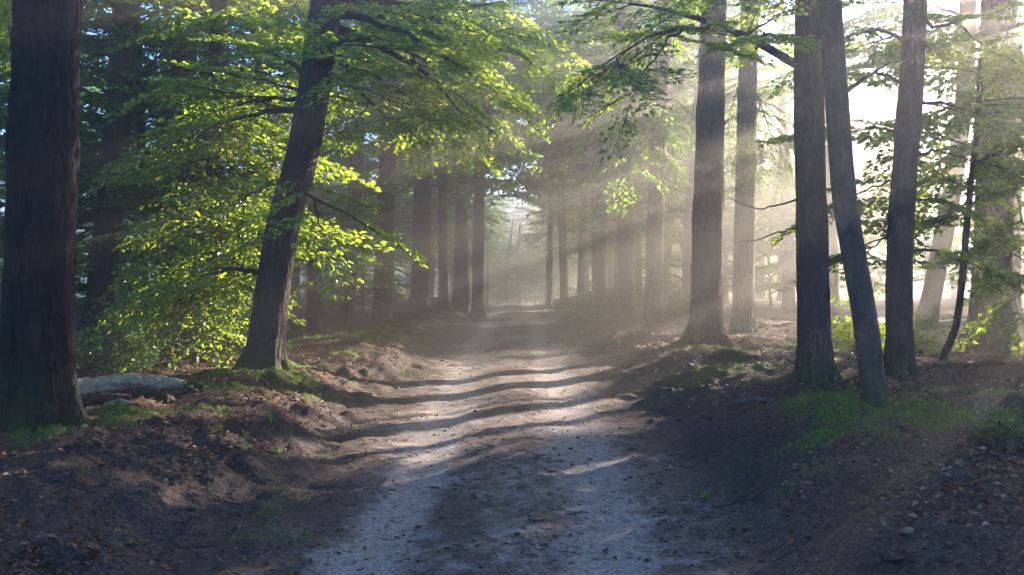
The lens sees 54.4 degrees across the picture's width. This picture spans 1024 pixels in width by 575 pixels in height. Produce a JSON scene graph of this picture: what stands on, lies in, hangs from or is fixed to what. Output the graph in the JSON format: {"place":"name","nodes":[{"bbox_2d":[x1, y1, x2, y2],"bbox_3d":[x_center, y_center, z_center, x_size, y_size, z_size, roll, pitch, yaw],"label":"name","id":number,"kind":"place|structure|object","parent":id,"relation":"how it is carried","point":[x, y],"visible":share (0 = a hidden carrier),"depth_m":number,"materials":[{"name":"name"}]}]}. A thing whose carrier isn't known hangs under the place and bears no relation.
{"place":"outdoors","nodes":[
{"label":"outdoors","id":0,"kind":"place"},
{"bbox_2d":[178,301,833,574],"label":"dirt road","id":1,"kind":"structure","parent":0,"point":[396,513],"depth_m":8.11,"materials":[{"name":"grey soil"}]},
{"bbox_2d":[0,326,1023,574],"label":"twig litter","id":2,"kind":"object","parent":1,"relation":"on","point":[518,478],"visible":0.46,"depth_m":7.25,"materials":[{"name":"brown wood"}]},
{"bbox_2d":[0,332,1023,574],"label":"soil crumbs","id":3,"kind":"object","parent":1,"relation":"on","point":[887,555],"visible":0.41,"depth_m":6.72,"materials":[{"name":"brown soil"}]},
{"bbox_2d":[483,219,542,303],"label":"young beech","id":4,"kind":"object","parent":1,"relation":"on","point":[506,273],"visible":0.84,"depth_m":86.73,"materials":[{"name":"plant"}]},
{"bbox_2d":[484,225,544,303],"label":"young beech","id":5,"kind":"object","parent":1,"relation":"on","point":[518,262],"visible":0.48,"depth_m":91.66,"materials":[{"name":"plant"}]},
{"bbox_2d":[486,198,556,303],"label":"beech tree","id":6,"kind":"object","parent":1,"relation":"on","point":[520,219],"visible":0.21,"depth_m":107.94,"materials":[{"name":"plant"}]},
{"bbox_2d":[0,296,1023,574],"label":"forest floor","id":7,"kind":"structure","parent":0,"point":[758,474],"depth_m":8.18,"materials":[{"name":"brown soil"}]},
{"bbox_2d":[0,0,94,434],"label":"beech tree","id":8,"kind":"object","parent":7,"relation":"on","point":[39,384],"visible":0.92,"depth_m":8.20,"materials":[{"name":"brown plant"}]},
{"bbox_2d":[0,34,108,281],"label":"beech tree","id":9,"kind":"object","parent":7,"relation":"on","point":[91,192],"visible":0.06,"depth_m":20.72,"materials":[{"name":"green plant"}]},
{"bbox_2d":[0,0,138,216],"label":"beech tree","id":10,"kind":"object","parent":7,"relation":"on","point":[85,83],"visible":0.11,"depth_m":16.25,"materials":[{"name":"green plant"}]},
{"bbox_2d":[0,75,140,320],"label":"young beech","id":11,"kind":"object","parent":7,"relation":"on","point":[4,97],"visible":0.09,"depth_m":16.90,"materials":[{"name":"green plant"}]},
{"bbox_2d":[0,85,168,296],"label":"young beech","id":12,"kind":"object","parent":7,"relation":"on","point":[83,222],"visible":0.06,"depth_m":23.54,"materials":[{"name":"plant"}]},
{"bbox_2d":[0,130,171,321],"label":"young beech","id":13,"kind":"object","parent":7,"relation":"on","point":[3,179],"visible":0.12,"depth_m":18.66,"materials":[{"name":"plant"}]},
{"bbox_2d":[81,393,130,406],"bbox_3d":[-4.014,1.117,9.808,0.484,0.145,0.100,0,1,-22],"label":"broken log","id":14,"kind":"object","parent":7,"relation":"on","point":[99,399],"visible":0.66,"depth_m":9.77,"materials":[{"name":"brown wood"}]},
{"bbox_2d":[75,311,176,375],"bbox_3d":[-5.557,0.800,13.596,1.766,0.933,1.603,0,1,0],"label":"shrub","id":15,"kind":"object","parent":7,"relation":"on","point":[123,351],"visible":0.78,"depth_m":13.38,"materials":[{"name":"green plant"}]},
{"bbox_2d":[78,373,186,395],"bbox_3d":[-4.247,1.076,11.143,1.153,0.242,0.224,0,1,-20],"label":"fallen log","id":16,"kind":"object","parent":7,"relation":"on","point":[110,383],"visible":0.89,"depth_m":11.08,"materials":[{"name":"grey wood"}]},
{"bbox_2d":[76,3,203,278],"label":"beech tree","id":17,"kind":"object","parent":7,"relation":"on","point":[98,90],"visible":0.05,"depth_m":32.77,"materials":[{"name":"plant"}]},
{"bbox_2d":[128,387,162,398],"bbox_3d":[-3.920,1.130,10.654,0.355,0.141,0.114,0,1,-26],"label":"broken log","id":18,"kind":"object","parent":7,"relation":"on","point":[135,392],"visible":0.91,"depth_m":10.61,"materials":[{"name":"wood"}]},
{"bbox_2d":[0,0,306,339],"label":"beech tree","id":19,"kind":"object","parent":7,"relation":"on","point":[106,28],"visible":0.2,"depth_m":18.47,"materials":[{"name":"green plant"}]},
{"bbox_2d":[0,0,308,351],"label":"beech tree","id":20,"kind":"object","parent":7,"relation":"on","point":[104,261],"visible":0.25,"depth_m":17.18,"materials":[{"name":"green plant"}]},
{"bbox_2d":[3,0,346,333],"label":"beech tree","id":21,"kind":"object","parent":7,"relation":"on","point":[82,134],"visible":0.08,"depth_m":21.83,"materials":[{"name":"plant"}]},
{"bbox_2d":[79,1,309,323],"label":"beech tree","id":22,"kind":"object","parent":7,"relation":"on","point":[166,66],"visible":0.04,"depth_m":26.96,"materials":[{"name":"plant"}]},
{"bbox_2d":[182,380,208,393],"bbox_3d":[-3.453,1.112,10.818,0.318,0.210,0.221,0,1,0],"label":"rock","id":23,"kind":"object","parent":7,"relation":"on","point":[191,387],"visible":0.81,"depth_m":10.78,"materials":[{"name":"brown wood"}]},
{"bbox_2d":[76,6,319,340],"bbox_3d":[-6.482,-2.106,18.799,5.537,7.184,5.959,0,1,17],"label":"young beech","id":24,"kind":"object","parent":7,"relation":"on","point":[140,190],"visible":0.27,"depth_m":17.55,"materials":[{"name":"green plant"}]},
{"bbox_2d":[79,0,386,336],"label":"beech tree","id":25,"kind":"object","parent":7,"relation":"on","point":[185,332],"visible":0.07,"depth_m":20.32,"materials":[{"name":"green plant"}]},
{"bbox_2d":[82,0,394,372],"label":"beech tree","id":26,"kind":"object","parent":7,"relation":"on","point":[213,328],"visible":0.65,"depth_m":14.94,"materials":[{"name":"green plant"}]},
{"bbox_2d":[129,4,402,306],"bbox_3d":[-4.966,-2.184,20.289,5.594,7.258,6.020,0,1,22],"label":"young beech","id":27,"kind":"object","parent":7,"relation":"on","point":[361,170],"visible":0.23,"depth_m":20.27,"materials":[{"name":"green plant"}]},
{"bbox_2d":[146,7,444,317],"bbox_3d":[-6.065,-4.766,31.134,8.814,12.209,8.706,0,1,21],"label":"beech tree","id":28,"kind":"object","parent":7,"relation":"on","point":[338,161],"visible":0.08,"depth_m":30.23,"materials":[{"name":"green plant"}]},
{"bbox_2d":[165,0,456,332],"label":"beech tree","id":29,"kind":"object","parent":7,"relation":"on","point":[314,323],"visible":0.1,"depth_m":23.89,"materials":[{"name":"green plant"}]},
{"bbox_2d":[223,7,401,308],"bbox_3d":[-8.181,-4.989,38.354,8.193,12.261,7.592,0,1,-15],"label":"beech tree","id":30,"kind":"object","parent":7,"relation":"on","point":[296,275],"visible":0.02,"depth_m":37.93,"materials":[{"name":"green plant"}]},
{"bbox_2d":[116,0,580,370],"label":"beech tree","id":31,"kind":"object","parent":7,"relation":"on","point":[325,32],"visible":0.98,"depth_m":13.10,"materials":[{"name":"green plant"}]},
{"bbox_2d":[292,157,431,325],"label":"young beech","id":32,"kind":"object","parent":7,"relation":"on","point":[346,302],"visible":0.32,"depth_m":26.84,"materials":[{"name":"green plant"}]},
{"bbox_2d":[250,3,481,318],"bbox_3d":[-4.409,-4.991,29.412,8.039,12.773,7.434,0,1,0],"label":"conifer tree","id":33,"kind":"object","parent":7,"relation":"on","point":[351,307],"visible":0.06,"depth_m":29.83,"materials":[{"name":"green plant"}]},
{"bbox_2d":[322,170,431,312],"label":"young beech","id":34,"kind":"object","parent":7,"relation":"on","point":[363,276],"visible":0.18,"depth_m":34.99,"materials":[{"name":"plant"}]},
{"bbox_2d":[325,93,454,301],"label":"beech tree","id":35,"kind":"object","parent":7,"relation":"on","point":[407,235],"visible":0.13,"depth_m":43.92,"materials":[{"name":"green plant"}]},
{"bbox_2d":[325,118,513,300],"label":"beech tree","id":36,"kind":"object","parent":7,"relation":"on","point":[400,198],"visible":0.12,"depth_m":46.16,"materials":[{"name":"plant"}]},
{"bbox_2d":[369,134,492,296],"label":"beech tree","id":37,"kind":"object","parent":7,"relation":"on","point":[431,293],"visible":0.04,"depth_m":59.79,"materials":[{"name":"plant"}]},
{"bbox_2d":[258,0,609,325],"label":"conifer tree","id":38,"kind":"object","parent":7,"relation":"on","point":[381,314],"visible":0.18,"depth_m":22.25,"materials":[{"name":"green plant"}]},
{"bbox_2d":[360,128,515,298],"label":"beech tree","id":39,"kind":"object","parent":7,"relation":"on","point":[470,213],"visible":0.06,"depth_m":51.96,"materials":[{"name":"plant"}]},
{"bbox_2d":[368,7,540,313],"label":"conifer tree","id":40,"kind":"object","parent":7,"relation":"on","point":[465,307],"visible":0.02,"depth_m":40.83,"materials":[{"name":"plant"}]},
{"bbox_2d":[365,0,545,310],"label":"conifer tree","id":41,"kind":"object","parent":7,"relation":"on","point":[442,191],"visible":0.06,"depth_m":38.83,"materials":[{"name":"plant"}]},
{"bbox_2d":[395,171,517,296],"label":"beech tree","id":42,"kind":"object","parent":7,"relation":"on","point":[489,246],"visible":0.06,"depth_m":73.81,"materials":[{"name":"plant"}]},
{"bbox_2d":[410,194,509,274],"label":"beech tree","id":43,"kind":"object","parent":7,"relation":"on","point":[492,244],"visible":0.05,"depth_m":79.69,"materials":[{"name":"plant"}]},
{"bbox_2d":[337,0,591,310],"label":"conifer tree","id":44,"kind":"object","parent":7,"relation":"on","point":[421,243],"visible":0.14,"depth_m":36.18,"materials":[{"name":"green plant"}]},
{"bbox_2d":[364,0,586,317],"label":"conifer tree","id":45,"kind":"object","parent":7,"relation":"on","point":[477,310],"visible":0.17,"depth_m":37.78,"materials":[{"name":"plant"}]},
{"bbox_2d":[398,0,562,310],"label":"conifer tree","id":46,"kind":"object","parent":7,"relation":"on","point":[455,304],"visible":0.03,"depth_m":40.85,"materials":[{"name":"plant"}]},
{"bbox_2d":[469,197,526,302],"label":"beech tree","id":47,"kind":"object","parent":7,"relation":"on","point":[508,226],"visible":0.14,"depth_m":97.40,"materials":[{"name":"plant"}]},
{"bbox_2d":[0,321,1023,547],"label":"moss","id":48,"kind":"object","parent":7,"relation":"on","point":[804,439],"visible":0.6,"depth_m":9.13,"materials":[{"name":"green plant"}]},
{"bbox_2d":[0,162,1023,304],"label":"forest","id":49,"kind":"object","parent":7,"relation":"on","point":[773,258],"visible":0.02,"depth_m":88.06,"materials":[{"name":"green plant"}]},
{"bbox_2d":[0,307,1023,574],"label":"fallen leaves","id":50,"kind":"object","parent":7,"relation":"on","point":[844,367],"depth_m":8.61,"materials":[{"name":"brown plant"}]},
{"bbox_2d":[517,212,555,302],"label":"beech tree","id":51,"kind":"object","parent":7,"relation":"on","point":[533,229],"visible":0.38,"depth_m":77.92,"materials":[{"name":"plant"}]},
{"bbox_2d":[507,227,571,303],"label":"young beech","id":52,"kind":"object","parent":7,"relation":"on","point":[558,286],"visible":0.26,"depth_m":93.40,"materials":[{"name":"plant"}]},
{"bbox_2d":[515,236,577,296],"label":"young beech","id":53,"kind":"object","parent":7,"relation":"on","point":[554,268],"visible":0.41,"depth_m":89.52,"materials":[{"name":"plant"}]},
{"bbox_2d":[491,6,611,308],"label":"conifer tree","id":54,"kind":"object","parent":7,"relation":"on","point":[549,302],"visible":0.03,"depth_m":45.87,"materials":[{"name":"plant"}]},
{"bbox_2d":[515,166,590,295],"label":"beech tree","id":55,"kind":"object","parent":7,"relation":"on","point":[541,257],"visible":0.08,"depth_m":87.53,"materials":[{"name":"plant"}]},
{"bbox_2d":[486,0,634,310],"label":"conifer tree","id":56,"kind":"object","parent":7,"relation":"on","point":[563,261],"visible":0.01,"depth_m":42.83,"materials":[{"name":"grey plant"}]},
{"bbox_2d":[519,139,642,291],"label":"beech tree","id":57,"kind":"object","parent":7,"relation":"on","point":[587,270],"visible":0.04,"depth_m":65.81,"materials":[{"name":"plant"}]},
{"bbox_2d":[491,1,691,294],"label":"conifer tree","id":58,"kind":"object","parent":7,"relation":"on","point":[581,264],"visible":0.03,"depth_m":40.83,"materials":[{"name":"green plant"}]},
{"bbox_2d":[510,59,676,263],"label":"beech tree","id":59,"kind":"object","parent":7,"relation":"on","point":[569,193],"visible":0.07,"depth_m":44.89,"materials":[{"name":"green plant"}]},
{"bbox_2d":[548,276,640,325],"bbox_3d":[2.858,0.575,31.403,2.891,1.877,3.026,1,1,38],"label":"shrub","id":60,"kind":"object","parent":7,"relation":"on","point":[585,305],"visible":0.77,"depth_m":31.07,"materials":[{"name":"plant"}]},
{"bbox_2d":[497,0,696,291],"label":"conifer tree","id":61,"kind":"object","parent":7,"relation":"on","point":[543,6],"visible":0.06,"depth_m":37.16,"materials":[{"name":"green plant"}]},
{"bbox_2d":[503,0,691,305],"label":"beech tree","id":62,"kind":"object","parent":7,"relation":"on","point":[599,263],"visible":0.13,"depth_m":34.35,"materials":[{"name":"plant"}]},
{"bbox_2d":[525,110,677,295],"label":"beech tree","id":63,"kind":"object","parent":7,"relation":"on","point":[610,270],"visible":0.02,"depth_m":49.76,"materials":[{"name":"plant"}]},
{"bbox_2d":[528,7,686,293],"bbox_3d":[3.634,-4.814,38.956,7.556,11.798,7.638,0,1,23],"label":"beech tree","id":64,"kind":"object","parent":7,"relation":"on","point":[587,198],"visible":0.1,"depth_m":38.39,"materials":[{"name":"green plant"}]},
{"bbox_2d":[478,0,738,316],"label":"conifer tree","id":65,"kind":"object","parent":7,"relation":"on","point":[625,308],"visible":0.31,"depth_m":29.69,"materials":[{"name":"green plant"}]},
{"bbox_2d":[555,49,688,295],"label":"beech tree","id":66,"kind":"object","parent":7,"relation":"on","point":[616,279],"visible":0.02,"depth_m":41.86,"materials":[{"name":"plant"}]},
{"bbox_2d":[547,0,700,321],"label":"conifer tree","id":67,"kind":"object","parent":7,"relation":"on","point":[653,310],"visible":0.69,"depth_m":25.40,"materials":[{"name":"green plant"}]},
{"bbox_2d":[524,0,735,268],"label":"beech tree","id":68,"kind":"object","parent":7,"relation":"on","point":[639,229],"visible":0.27,"depth_m":32.48,"materials":[{"name":"green plant"}]},
{"bbox_2d":[545,1,724,302],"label":"beech tree","id":69,"kind":"object","parent":7,"relation":"on","point":[611,202],"visible":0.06,"depth_m":38.84,"materials":[{"name":"green plant"}]},
{"bbox_2d":[602,271,726,316],"bbox_3d":[4.922,0.357,30.397,3.838,1.751,3.391,1,1,38],"label":"shrub","id":70,"kind":"object","parent":7,"relation":"on","point":[676,297],"visible":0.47,"depth_m":29.84,"materials":[{"name":"green plant"}]},
{"bbox_2d":[608,149,733,294],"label":"young beech","id":71,"kind":"object","parent":7,"relation":"on","point":[666,229],"visible":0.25,"depth_m":35.41,"materials":[{"name":"plant"}]},
{"bbox_2d":[574,46,776,298],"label":"beech tree","id":72,"kind":"object","parent":7,"relation":"on","point":[668,251],"visible":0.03,"depth_m":42.65,"materials":[{"name":"plant"}]},
{"bbox_2d":[574,0,793,316],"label":"beech tree","id":73,"kind":"object","parent":7,"relation":"on","point":[687,242],"visible":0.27,"depth_m":29.89,"materials":[{"name":"plant"}]},
{"bbox_2d":[530,0,859,387],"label":"beech tree","id":74,"kind":"object","parent":7,"relation":"on","point":[815,360],"visible":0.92,"depth_m":11.46,"materials":[{"name":"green plant"}]},
{"bbox_2d":[595,0,794,205],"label":"beech tree","id":75,"kind":"object","parent":7,"relation":"on","point":[726,151],"visible":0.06,"depth_m":32.88,"materials":[{"name":"green plant"}]},
{"bbox_2d":[598,0,794,346],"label":"conifer tree","id":76,"kind":"object","parent":7,"relation":"on","point":[705,325],"visible":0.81,"depth_m":18.68,"materials":[{"name":"brown plant"}]},
{"bbox_2d":[598,0,794,272],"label":"beech tree","id":77,"kind":"object","parent":7,"relation":"on","point":[671,240],"visible":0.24,"depth_m":30.98,"materials":[{"name":"green plant"}]},
{"bbox_2d":[641,88,771,258],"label":"beech tree","id":78,"kind":"object","parent":7,"relation":"on","point":[679,252],"depth_m":48.51,"materials":[{"name":"plant"}]},
{"bbox_2d":[632,2,793,263],"bbox_3d":[7.077,-4.913,36.746,6.902,11.799,6.663,0,1,16],"label":"beech tree","id":79,"kind":"object","parent":7,"relation":"on","point":[669,146],"visible":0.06,"depth_m":36.66,"materials":[{"name":"green plant"}]},
{"bbox_2d":[703,346,758,361],"bbox_3d":[3.431,1.023,15.467,0.823,0.223,0.753,1,1,32],"label":"rock","id":80,"kind":"object","parent":7,"relation":"on","point":[734,354],"visible":0.98,"depth_m":15.23,"materials":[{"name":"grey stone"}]},
{"bbox_2d":[669,20,792,302],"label":"beech tree","id":81,"kind":"object","parent":7,"relation":"on","point":[725,295],"visible":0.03,"depth_m":39.26,"materials":[{"name":"plant"}]},
{"bbox_2d":[679,172,795,296],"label":"young beech","id":82,"kind":"object","parent":7,"relation":"on","point":[729,272],"visible":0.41,"depth_m":32.46,"materials":[{"name":"plant"}]},
{"bbox_2d":[650,0,846,332],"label":"conifer tree","id":83,"kind":"object","parent":7,"relation":"on","point":[743,319],"visible":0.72,"depth_m":22.27,"materials":[{"name":"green plant"}]},
{"bbox_2d":[735,392,776,404],"bbox_3d":[2.635,1.220,10.778,0.069,0.148,0.522,-1,1,-39],"label":"fallen branch","id":84,"kind":"object","parent":7,"relation":"on","point":[748,399],"visible":0.91,"depth_m":10.81,"materials":[{"name":"grey wood"}]},
{"bbox_2d":[722,168,795,306],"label":"young beech","id":85,"kind":"object","parent":7,"relation":"on","point":[769,278],"visible":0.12,"depth_m":35.76,"materials":[{"name":"plant"}]},
{"bbox_2d":[674,0,901,311],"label":"beech tree","id":86,"kind":"object","parent":7,"relation":"on","point":[788,303],"visible":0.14,"depth_m":32.74,"materials":[{"name":"plant"}]},
{"bbox_2d":[725,51,855,300],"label":"beech tree","id":87,"kind":"object","parent":7,"relation":"on","point":[779,293],"visible":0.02,"depth_m":44.85,"materials":[{"name":"plant"}]},
{"bbox_2d":[722,150,875,291],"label":"young beech","id":88,"kind":"object","parent":7,"relation":"on","point":[760,233],"visible":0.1,"depth_m":34.77,"materials":[{"name":"plant"}]},
{"bbox_2d":[728,0,898,321],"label":"beech tree","id":89,"kind":"object","parent":7,"relation":"on","point":[834,285],"visible":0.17,"depth_m":25.79,"materials":[{"name":"plant"}]},
{"bbox_2d":[830,281,885,353],"bbox_3d":[5.637,0.528,16.495,1.707,1.294,1.346,-1,1,-31],"label":"shrub","id":90,"kind":"object","parent":7,"relation":"on","point":[841,327],"visible":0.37,"depth_m":16.27,"materials":[{"name":"green plant"}]},
{"bbox_2d":[774,13,945,250],"bbox_3d":[13.876,-4.671,38.366,7.238,11.301,7.316,0,1,-16],"label":"beech tree","id":91,"kind":"object","parent":7,"relation":"on","point":[863,155],"visible":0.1,"depth_m":38.54,"materials":[{"name":"green plant"}]},
{"bbox_2d":[819,0,901,407],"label":"beech tree","id":92,"kind":"object","parent":7,"relation":"on","point":[869,351],"visible":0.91,"depth_m":9.18,"materials":[{"name":"grey plant"}]},
{"bbox_2d":[851,83,923,195],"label":"beech tree","id":93,"kind":"object","parent":7,"relation":"on","point":[868,91],"visible":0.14,"depth_m":52.58,"materials":[{"name":"green plant"}]},
{"bbox_2d":[852,110,925,297],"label":"beech tree","id":94,"kind":"object","parent":7,"relation":"on","point":[881,295],"visible":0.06,"depth_m":59.74,"materials":[{"name":"plant"}]},
{"bbox_2d":[755,0,1023,378],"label":"beech tree","id":95,"kind":"object","parent":7,"relation":"on","point":[911,47],"visible":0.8,"depth_m":12.51,"materials":[{"name":"green plant"}]},
{"bbox_2d":[839,172,972,293],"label":"young beech","id":96,"kind":"object","parent":7,"relation":"on","point":[882,272],"visible":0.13,"depth_m":33.65,"materials":[{"name":"plant"}]},
{"bbox_2d":[840,165,971,289],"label":"young beech","id":97,"kind":"object","parent":7,"relation":"on","point":[916,264],"visible":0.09,"depth_m":37.71,"materials":[{"name":"plant"}]},
{"bbox_2d":[853,70,973,277],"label":"beech tree","id":98,"kind":"object","parent":7,"relation":"on","point":[894,108],"visible":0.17,"depth_m":45.98,"materials":[{"name":"green wood"}]},
{"bbox_2d":[881,71,972,297],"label":"beech tree","id":99,"kind":"object","parent":7,"relation":"on","point":[953,293],"visible":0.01,"depth_m":49.73,"materials":[{"name":"green plant"}]},
{"bbox_2d":[880,311,980,354],"bbox_3d":[6.665,0.838,16.411,1.230,1.114,1.597,0,1,-19],"label":"shrub","id":100,"kind":"object","parent":7,"relation":"on","point":[935,349],"visible":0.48,"depth_m":16.00,"materials":[{"name":"green plant"}]},
{"bbox_2d":[842,0,1023,358],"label":"beech tree","id":101,"kind":"object","parent":7,"relation":"on","point":[991,322],"visible":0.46,"depth_m":16.72,"materials":[{"name":"green plant"}]},
{"bbox_2d":[844,0,1023,329],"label":"beech tree","id":102,"kind":"object","parent":7,"relation":"on","point":[928,310],"visible":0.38,"depth_m":23.37,"materials":[{"name":"grey plant"}]},
{"bbox_2d":[853,50,1023,361],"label":"sapling tree","id":103,"kind":"object","parent":7,"relation":"on","point":[978,93],"visible":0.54,"depth_m":13.70,"materials":[{"name":"plant"}]},
{"bbox_2d":[899,0,1023,325],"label":"beech tree","id":104,"kind":"object","parent":7,"relation":"on","point":[1016,264],"visible":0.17,"depth_m":23.79,"materials":[{"name":"plant"}]},
{"bbox_2d":[926,30,1023,227],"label":"beech tree","id":105,"kind":"object","parent":7,"relation":"on","point":[983,63],"visible":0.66,"depth_m":13.45,"materials":[{"name":"green plant"}]},
{"bbox_2d":[966,420,1023,450],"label":"tree stump","id":106,"kind":"object","parent":7,"relation":"on","point":[1002,435],"visible":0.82,"depth_m":7.26,"materials":[{"name":"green wood"}]},
{"bbox_2d":[0,0,1023,298],"label":"sky","id":107,"kind":"structure","parent":0,"point":[876,97],"materials":[{"name":"white"}]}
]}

